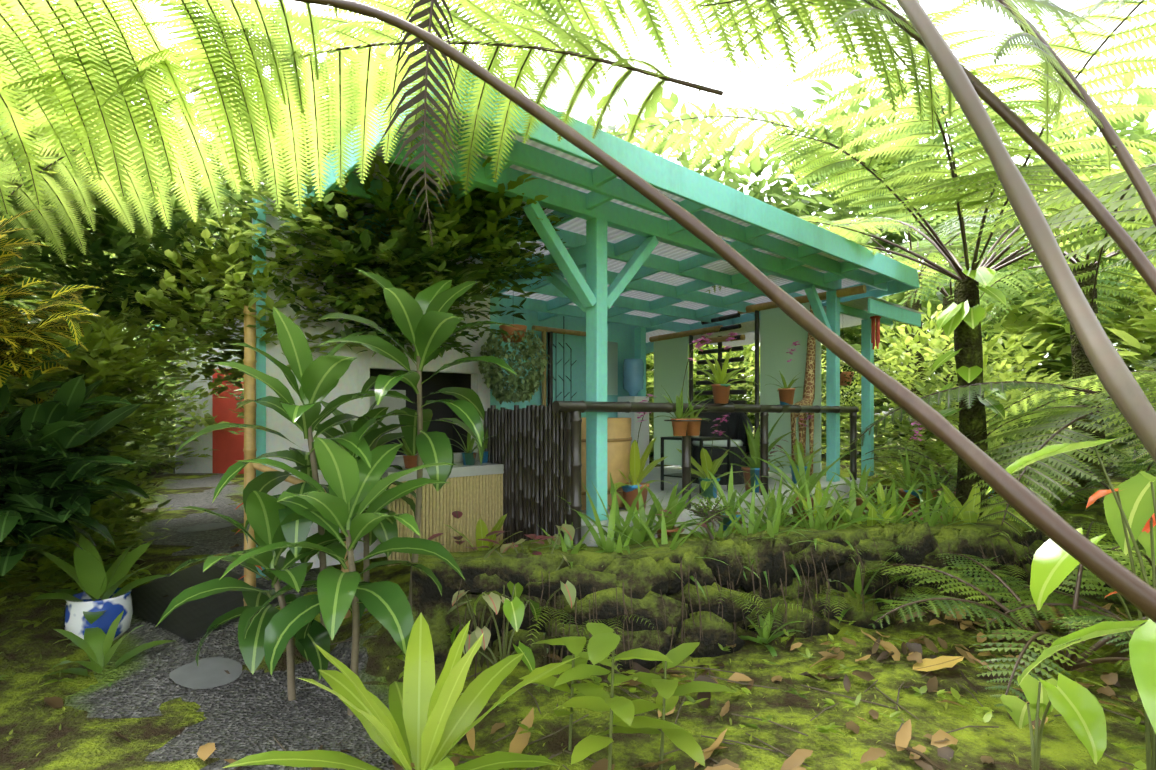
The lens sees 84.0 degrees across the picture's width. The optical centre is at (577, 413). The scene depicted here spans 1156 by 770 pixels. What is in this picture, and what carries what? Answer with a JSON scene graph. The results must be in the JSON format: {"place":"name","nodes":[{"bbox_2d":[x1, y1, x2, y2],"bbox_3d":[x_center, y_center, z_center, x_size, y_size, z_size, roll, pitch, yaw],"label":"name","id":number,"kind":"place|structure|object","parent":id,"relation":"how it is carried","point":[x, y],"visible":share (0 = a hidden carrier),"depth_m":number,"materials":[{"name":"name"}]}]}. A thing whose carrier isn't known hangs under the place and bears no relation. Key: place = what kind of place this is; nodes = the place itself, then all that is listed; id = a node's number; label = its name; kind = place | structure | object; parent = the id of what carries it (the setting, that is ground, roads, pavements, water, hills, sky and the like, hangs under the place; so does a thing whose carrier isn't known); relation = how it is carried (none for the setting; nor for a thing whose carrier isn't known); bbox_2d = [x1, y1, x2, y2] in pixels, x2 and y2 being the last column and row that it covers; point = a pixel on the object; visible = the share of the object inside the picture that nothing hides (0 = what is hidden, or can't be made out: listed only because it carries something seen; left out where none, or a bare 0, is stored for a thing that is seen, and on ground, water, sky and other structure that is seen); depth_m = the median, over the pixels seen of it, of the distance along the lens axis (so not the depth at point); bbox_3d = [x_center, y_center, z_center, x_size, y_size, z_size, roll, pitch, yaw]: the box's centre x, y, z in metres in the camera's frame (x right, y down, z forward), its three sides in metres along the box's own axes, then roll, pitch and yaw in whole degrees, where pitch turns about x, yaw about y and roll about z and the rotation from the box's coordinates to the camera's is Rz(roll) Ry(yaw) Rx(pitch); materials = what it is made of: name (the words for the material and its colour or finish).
{"place":"outdoors","nodes":[
{"label":"outdoors","id":0,"kind":"place"},
{"bbox_2d":[63,468,472,769],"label":"gravel path","id":1,"kind":"structure","parent":0,"point":[247,713],"depth_m":3.25,"materials":[{"name":"grey gravel"}]},
{"bbox_2d":[63,587,132,640],"bbox_3d":[-2.714,1.152,3.642,0.320,0.255,0.315,0,0,-1],"label":"plant pot","id":2,"kind":"object","parent":1,"relation":"on","point":[76,622],"visible":0.67,"depth_m":3.54,"materials":[{"name":"ceramic"}]},
{"bbox_2d":[131,562,277,641],"bbox_3d":[-2.418,1.164,4.074,0.850,0.231,0.620,0,0,27],"label":"door mat","id":3,"kind":"object","parent":1,"relation":"on","point":[188,621],"depth_m":4.00,"materials":[{"name":"black rubber"}]},
{"bbox_2d":[169,523,241,688],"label":"stepping stones","id":4,"kind":"object","parent":1,"relation":"on","point":[206,673],"visible":0.73,"depth_m":3.39,"materials":[{"name":"grey stone"}]},
{"bbox_2d":[243,299,350,618],"bbox_3d":[-1.716,0.277,3.930,0.660,1.951,0.082,0,0,-1],"label":"bamboo pole","id":5,"kind":"object","parent":1,"relation":"on","point":[249,451],"visible":0.46,"depth_m":3.90,"materials":[{"name":"beige wood"}]},
{"bbox_2d":[273,355,422,714],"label":"plant stems","id":6,"kind":"object","parent":1,"relation":"on","point":[291,689],"visible":0.4,"depth_m":3.47,"materials":[{"name":"plant"}]},
{"bbox_2d":[156,268,516,679],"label":"ti plant leaves","id":7,"kind":"object","parent":6,"relation":"attached to","point":[426,323],"visible":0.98,"depth_m":3.20,"materials":[{"name":"green plant"}]},
{"bbox_2d":[252,194,489,568],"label":"white cabin walls","id":8,"kind":"structure","parent":0,"point":[355,377],"depth_m":4.40,"materials":[{"name":"white paint"}]},
{"bbox_2d":[0,415,1151,769],"bbox_3d":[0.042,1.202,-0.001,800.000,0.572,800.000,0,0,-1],"label":"ground","id":9,"kind":"structure","parent":0,"point":[96,743],"depth_m":3.17,"materials":[{"name":"green plant"}]},
{"bbox_2d":[0,343,149,575],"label":"glossy shrub leaves","id":10,"kind":"object","parent":9,"relation":"on","point":[40,495],"visible":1,"depth_m":3.29,"materials":[{"name":"green plant"}]},
{"bbox_2d":[0,209,102,436],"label":"croton leaves","id":11,"kind":"object","parent":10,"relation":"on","point":[16,335],"visible":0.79,"depth_m":2.96,"materials":[{"name":"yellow plant"}]},
{"bbox_2d":[175,348,240,472],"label":"wall","id":12,"kind":"structure","parent":9,"relation":"on","point":[200,464],"depth_m":10.72,"materials":[{"name":"white paint"}]},
{"bbox_2d":[212,369,243,473],"bbox_3d":[-5.815,0.126,10.741,0.560,1.750,0.060,0,0,-1],"label":"door","id":13,"kind":"structure","parent":12,"relation":"in","point":[227,449],"depth_m":10.71,"materials":[{"name":"red wood"}]},
{"bbox_2d":[223,613,579,769],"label":"nest fern leaves","id":14,"kind":"object","parent":9,"relation":"on","point":[423,722],"visible":1,"depth_m":2.52,"materials":[{"name":"green plant"}]},
{"bbox_2d":[387,474,502,565],"bbox_3d":[-0.862,0.726,4.603,1.089,0.550,0.029,0,0,-44],"label":"cabinet","id":15,"kind":"object","parent":9,"relation":"on","point":[473,499],"visible":0.65,"depth_m":4.59,"materials":[{"name":"beige wood"}]},
{"bbox_2d":[370,389,503,481],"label":"countertop","id":16,"kind":"structure","parent":15,"relation":"on","point":[460,469],"depth_m":4.80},
{"bbox_2d":[33,385,957,686],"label":"orchid leaves","id":17,"kind":"object","parent":9,"relation":"on","point":[93,575],"visible":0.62,"depth_m":3.55,"materials":[{"name":"green plant"}]},
{"bbox_2d":[448,524,575,653],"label":"leaves","id":18,"kind":"object","parent":9,"relation":"on","point":[493,600],"visible":0.54,"depth_m":3.46,"materials":[{"name":"green plant"}]},
{"bbox_2d":[152,58,920,577],"bbox_3d":[-0.171,-0.296,7.431,7.392,2.654,5.857,0,0,-44],"label":"house frame","id":19,"kind":"object","parent":9,"relation":"on","point":[588,280],"visible":0.71,"depth_m":4.72,"materials":[{"name":"teal wood"}]},
{"bbox_2d":[370,316,576,454],"bbox_3d":[-0.733,-0.274,6.243,0.720,1.850,3.796,0,0,29],"label":"dark interior","id":20,"kind":"object","parent":19,"relation":"attached to","point":[437,381],"visible":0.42,"depth_m":5.46,"materials":[{"name":"black"}]},
{"bbox_2d":[183,104,924,346],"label":"metal roof sheets","id":21,"kind":"object","parent":19,"relation":"on","point":[614,235],"visible":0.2,"depth_m":6.41,"materials":[{"name":"grey metal"}]},
{"bbox_2d":[490,265,637,417],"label":"turquoise cabin walls","id":22,"kind":"structure","parent":19,"relation":"attached to","point":[623,335],"depth_m":7.90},
{"bbox_2d":[607,300,820,474],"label":"wall panels","id":23,"kind":"object","parent":19,"relation":"attached to","point":[781,331],"visible":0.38,"depth_m":7.73,"materials":[{"name":"paint"}]},
{"bbox_2d":[870,316,880,349],"bbox_3d":[3.420,-0.936,7.379,0.120,0.384,0.114,0,0,-44],"label":"wind chime","id":24,"kind":"object","parent":19,"relation":"hanging from","point":[873,318],"visible":1,"depth_m":7.36,"materials":[{"name":"paint"}]},
{"bbox_2d":[0,543,1145,769],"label":"ground seedling leaves","id":25,"kind":"object","parent":9,"relation":"on","point":[988,715],"visible":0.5,"depth_m":3.17,"materials":[{"name":"green plant"}]},
{"bbox_2d":[0,513,1145,769],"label":"moss tufts","id":26,"kind":"object","parent":9,"relation":"on","point":[654,701],"visible":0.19,"depth_m":3.15,"materials":[{"name":"green plant"}]},
{"bbox_2d":[0,0,1155,599],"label":"light shrub leaves","id":27,"kind":"object","parent":9,"relation":"on","point":[112,356],"visible":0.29,"depth_m":4.14,"materials":[{"name":"green plant"}]},
{"bbox_2d":[0,44,1155,588],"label":"shrub leaves","id":28,"kind":"object","parent":9,"relation":"on","point":[116,240],"visible":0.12,"depth_m":4.36,"materials":[{"name":"green plant"}]},
{"bbox_2d":[0,0,1155,536],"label":"tree fern midribs","id":29,"kind":"object","parent":9,"relation":"on","point":[596,128],"visible":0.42,"depth_m":2.91,"materials":[{"name":"green plant"}]},
{"bbox_2d":[0,0,1155,711],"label":"tree fern","id":30,"kind":"object","parent":9,"relation":"on","point":[922,182],"depth_m":3.06,"materials":[{"name":"green plant"}]},
{"bbox_2d":[378,0,463,245],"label":"dead fern frond","id":31,"kind":"object","parent":30,"relation":"attached to","point":[419,97],"visible":0.94,"depth_m":2.07,"materials":[{"name":"brown plant"}]},
{"bbox_2d":[5,0,1155,694],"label":"dark fern stipes","id":32,"kind":"object","parent":9,"relation":"on","point":[1027,504],"visible":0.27,"depth_m":1.71,"materials":[{"name":"brown plant"}]},
{"bbox_2d":[25,164,1155,373],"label":"tree fern fronds","id":33,"kind":"object","parent":32,"relation":"on","point":[1003,285],"visible":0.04,"depth_m":8.29,"materials":[{"name":"green plant"}]},
{"bbox_2d":[44,544,1144,769],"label":"dead leaf litter","id":34,"kind":"object","parent":9,"relation":"on","point":[940,739],"visible":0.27,"depth_m":3.29,"materials":[{"name":"brown plant"}]},
{"bbox_2d":[519,623,734,766],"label":"broadleaf seedling leaves","id":35,"kind":"object","parent":9,"relation":"on","point":[604,640],"visible":0.98,"depth_m":2.51,"materials":[{"name":"green plant"}]},
{"bbox_2d":[483,310,858,544],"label":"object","id":36,"kind":"object","parent":9,"relation":"on","point":[535,450],"visible":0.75,"depth_m":4.71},
{"bbox_2d":[477,327,550,403],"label":"trailing plant leaves","id":37,"kind":"object","parent":36,"relation":"on","point":[526,388],"visible":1,"depth_m":4.92,"materials":[{"name":"green plant"}]},
{"bbox_2d":[825,364,861,405],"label":"basket plant leaves","id":38,"kind":"object","parent":36,"relation":"on","point":[845,369],"visible":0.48,"depth_m":7.33,"materials":[{"name":"green plant"}]},
{"bbox_2d":[273,635,1144,769],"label":"forest floor twigs","id":39,"kind":"object","parent":9,"relation":"on","point":[553,755],"visible":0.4,"depth_m":3.03,"materials":[{"name":"brown wood"}]},
{"bbox_2d":[686,496,733,538],"bbox_3d":[0.878,0.757,4.287,0.317,0.431,0.258,0,0,-1],"label":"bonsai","id":40,"kind":"object","parent":9,"relation":"on","point":[701,509],"depth_m":4.27,"materials":[{"name":"green plant"}]},
{"bbox_2d":[581,465,866,546],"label":"deck slab","id":41,"kind":"structure","parent":9,"relation":"on","point":[654,474],"depth_m":6.12,"materials":[{"name":"concrete"}]},
{"bbox_2d":[581,418,630,509],"bbox_3d":[0.073,0.381,5.215,0.720,0.700,0.720,0,0,-44],"label":"wood soaking tub","id":42,"kind":"object","parent":41,"relation":"on","point":[618,455],"visible":0.15,"depth_m":4.94,"materials":[{"name":"brown wood"}]},
{"bbox_2d":[581,437,631,494],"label":"soaking tub hoops","id":43,"kind":"object","parent":42,"relation":"attached to","point":[613,440],"visible":0.12,"depth_m":4.93,"materials":[{"name":"brown metal"}]},
{"bbox_2d":[618,396,648,468],"bbox_3d":[0.730,0.261,8.465,0.300,0.980,0.300,0,0,-44],"label":"water cooler cabinet","id":44,"kind":"object","parent":41,"relation":"on","point":[643,441],"visible":0.5,"depth_m":8.35,"materials":[{"name":"white"}]},
{"bbox_2d":[623,359,643,395],"bbox_3d":[0.730,-0.479,8.465,0.270,0.500,0.263,0,0,-44],"label":"water jug","id":45,"kind":"object","parent":44,"relation":"on","point":[633,375],"visible":0.85,"depth_m":8.36,"materials":[{"name":"blue plastic"}]},
{"bbox_2d":[692,399,752,484],"bbox_3d":[1.562,0.285,7.119,0.717,0.933,0.759,0,0,-44],"label":"wicker chair","id":46,"kind":"object","parent":41,"relation":"on","point":[733,427],"visible":0.27,"depth_m":7.17,"materials":[{"name":"grey wicker"}]},
{"bbox_2d":[692,433,742,446],"bbox_3d":[1.475,0.221,6.787,0.549,0.259,1.176,0,0,12],"label":"cushion","id":47,"kind":"object","parent":46,"relation":"on","point":[723,443],"visible":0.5,"depth_m":6.86,"materials":[{"name":"white fabric"}]},
{"bbox_2d":[661,315,875,493],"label":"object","id":48,"kind":"object","parent":41,"relation":"on","point":[700,439],"visible":0.67,"depth_m":6.28,"materials":[{"name":"black metal"}]},
{"bbox_2d":[622,465,922,537],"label":"flower pots","id":49,"kind":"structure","parent":41,"relation":"on","point":[630,493],"depth_m":5.70,"materials":[{"name":"brown ceramic"}]},
{"bbox_2d":[610,437,826,493],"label":"potted plants","id":50,"kind":"object","parent":49,"relation":"in","point":[639,472],"visible":0.75,"depth_m":5.53,"materials":[{"name":"green plant"}]},
{"bbox_2d":[743,437,785,460],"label":"flowers","id":51,"kind":"object","parent":49,"relation":"in","point":[771,452],"visible":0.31,"depth_m":6.96,"materials":[{"name":"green plant"}]},
{"bbox_2d":[637,399,919,469],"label":"deck pot flower spikes","id":52,"kind":"object","parent":49,"relation":"on","point":[801,439],"visible":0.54,"depth_m":5.78,"materials":[{"name":"plant"}]},
{"bbox_2d":[637,394,924,440],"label":"flower pots","id":53,"kind":"object","parent":52,"relation":"attached to","point":[809,416],"visible":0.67,"depth_m":5.79,"materials":[{"name":"brown ceramic"}]},
{"bbox_2d":[620,413,949,539],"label":"plants","id":54,"kind":"object","parent":41,"relation":"on","point":[754,459],"visible":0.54,"depth_m":5.60,"materials":[{"name":"green plant"}]},
{"bbox_2d":[790,305,815,475],"bbox_3d":[2.563,-0.249,7.205,0.600,2.001,0.180,0,0,-44],"label":"giraffe statue","id":55,"kind":"object","parent":41,"relation":"on","point":[808,398],"visible":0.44,"depth_m":7.19,"materials":[{"name":"brown wood"}]},
{"bbox_2d":[390,371,1098,589],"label":"plants","id":56,"kind":"object","parent":9,"relation":"on","point":[607,545],"visible":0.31,"depth_m":4.53,"materials":[{"name":"plant"}]},
{"bbox_2d":[722,332,799,361],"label":"orchid flowers","id":57,"kind":"object","parent":56,"relation":"on","point":[731,338],"visible":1,"depth_m":5.45,"materials":[{"name":"plant"}]},
{"bbox_2d":[443,348,1094,550],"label":"nest fern leaves","id":58,"kind":"object","parent":9,"relation":"on","point":[969,511],"visible":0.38,"depth_m":5.07,"materials":[{"name":"green plant"}]},
{"bbox_2d":[409,503,1144,677],"bbox_3d":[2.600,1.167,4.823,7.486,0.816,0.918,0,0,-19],"label":"stone wall","id":59,"kind":"structure","parent":9,"relation":"on","point":[646,574],"depth_m":3.91,"materials":[{"name":"green stone"}]},
{"bbox_2d":[469,575,1090,673],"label":"fallen leaves","id":60,"kind":"object","parent":9,"relation":"on","point":[496,654],"visible":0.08,"depth_m":4.10,"materials":[{"name":"brown plant"}]},
{"bbox_2d":[441,0,1155,462],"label":"tan fern stipes","id":61,"kind":"object","parent":9,"relation":"on","point":[1121,386],"visible":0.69,"depth_m":1.20,"materials":[{"name":"brown plant"}]},
{"bbox_2d":[450,266,1155,763],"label":"anthurium leaves","id":62,"kind":"object","parent":9,"relation":"on","point":[1074,704],"visible":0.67,"depth_m":2.48,"materials":[{"name":"green plant"}]},
{"bbox_2d":[461,446,1155,769],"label":"plant stems","id":63,"kind":"object","parent":9,"relation":"on","point":[1035,740],"visible":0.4,"depth_m":2.45,"materials":[{"name":"plant"}]},
{"bbox_2d":[1086,488,1155,597],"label":"anthurium spathe flowers","id":64,"kind":"object","parent":63,"relation":"attached to","point":[1094,497],"visible":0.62,"depth_m":2.36,"materials":[{"name":"plant"}]},
{"bbox_2d":[587,473,1066,656],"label":"plants","id":65,"kind":"object","parent":9,"relation":"on","point":[634,536],"visible":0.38,"depth_m":4.50,"materials":[{"name":"green plant"}]},
{"bbox_2d":[912,656,963,671],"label":"yellow dry leaves","id":66,"kind":"object","parent":9,"relation":"on","point":[928,664],"visible":0.97,"depth_m":3.62,"materials":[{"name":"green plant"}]},
{"bbox_2d":[918,499,1003,521],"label":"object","id":67,"kind":"object","parent":9,"relation":"on","point":[920,513],"depth_m":5.91,"materials":[{"name":"plant"}]},
{"bbox_2d":[499,324,955,502],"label":"terracotta pots","id":68,"kind":"object","parent":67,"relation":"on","point":[682,428],"visible":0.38,"depth_m":4.99,"materials":[{"name":"orange ceramic"}]},
{"bbox_2d":[681,336,706,404],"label":"flower stems","id":69,"kind":"object","parent":68,"relation":"in","point":[686,368],"visible":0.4,"depth_m":5.00,"materials":[{"name":"green plant"}]},
{"bbox_2d":[688,332,713,360],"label":"orchid flowers","id":70,"kind":"object","parent":69,"relation":"on","point":[700,344],"visible":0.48,"depth_m":5.01,"materials":[{"name":"plant"}]},
{"bbox_2d":[10,0,1155,414],"label":"sky","id":71,"kind":"structure","parent":0,"point":[688,63],"materials":[{"name":"white"}]},
{"bbox_2d":[532,285,866,405],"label":"tan bamboo poles","id":72,"kind":"object","parent":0,"point":[854,290],"visible":0.65,"depth_m":7.76,"materials":[{"name":"brown wood"}]},
{"bbox_2d":[428,479,1103,554],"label":"red leaves","id":73,"kind":"object","parent":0,"point":[457,514],"visible":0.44,"depth_m":4.05,"materials":[{"name":"red plant"}]},
{"bbox_2d":[526,542,1116,668],"bbox_3d":[2.319,1.132,4.286,5.208,0.482,2.077,0,0,-1],"label":"fern","id":74,"kind":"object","parent":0,"point":[833,597],"depth_m":4.06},
{"bbox_3d":[-1.877,-0.152,7.590,2.896,1.066,5.205,0,0,-44],"label":"counter","id":75,"kind":"object","parent":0,"visible":0},
{"bbox_2d":[403,384,794,467],"bbox_3d":[0.455,0.066,5.310,3.729,0.630,0.562,0,0,-23],"label":"flower pot","id":76,"kind":"object","parent":75,"relation":"on","point":[721,392],"visible":0.92,"depth_m":5.36,"materials":[{"name":"orange ceramic"}]}
]}

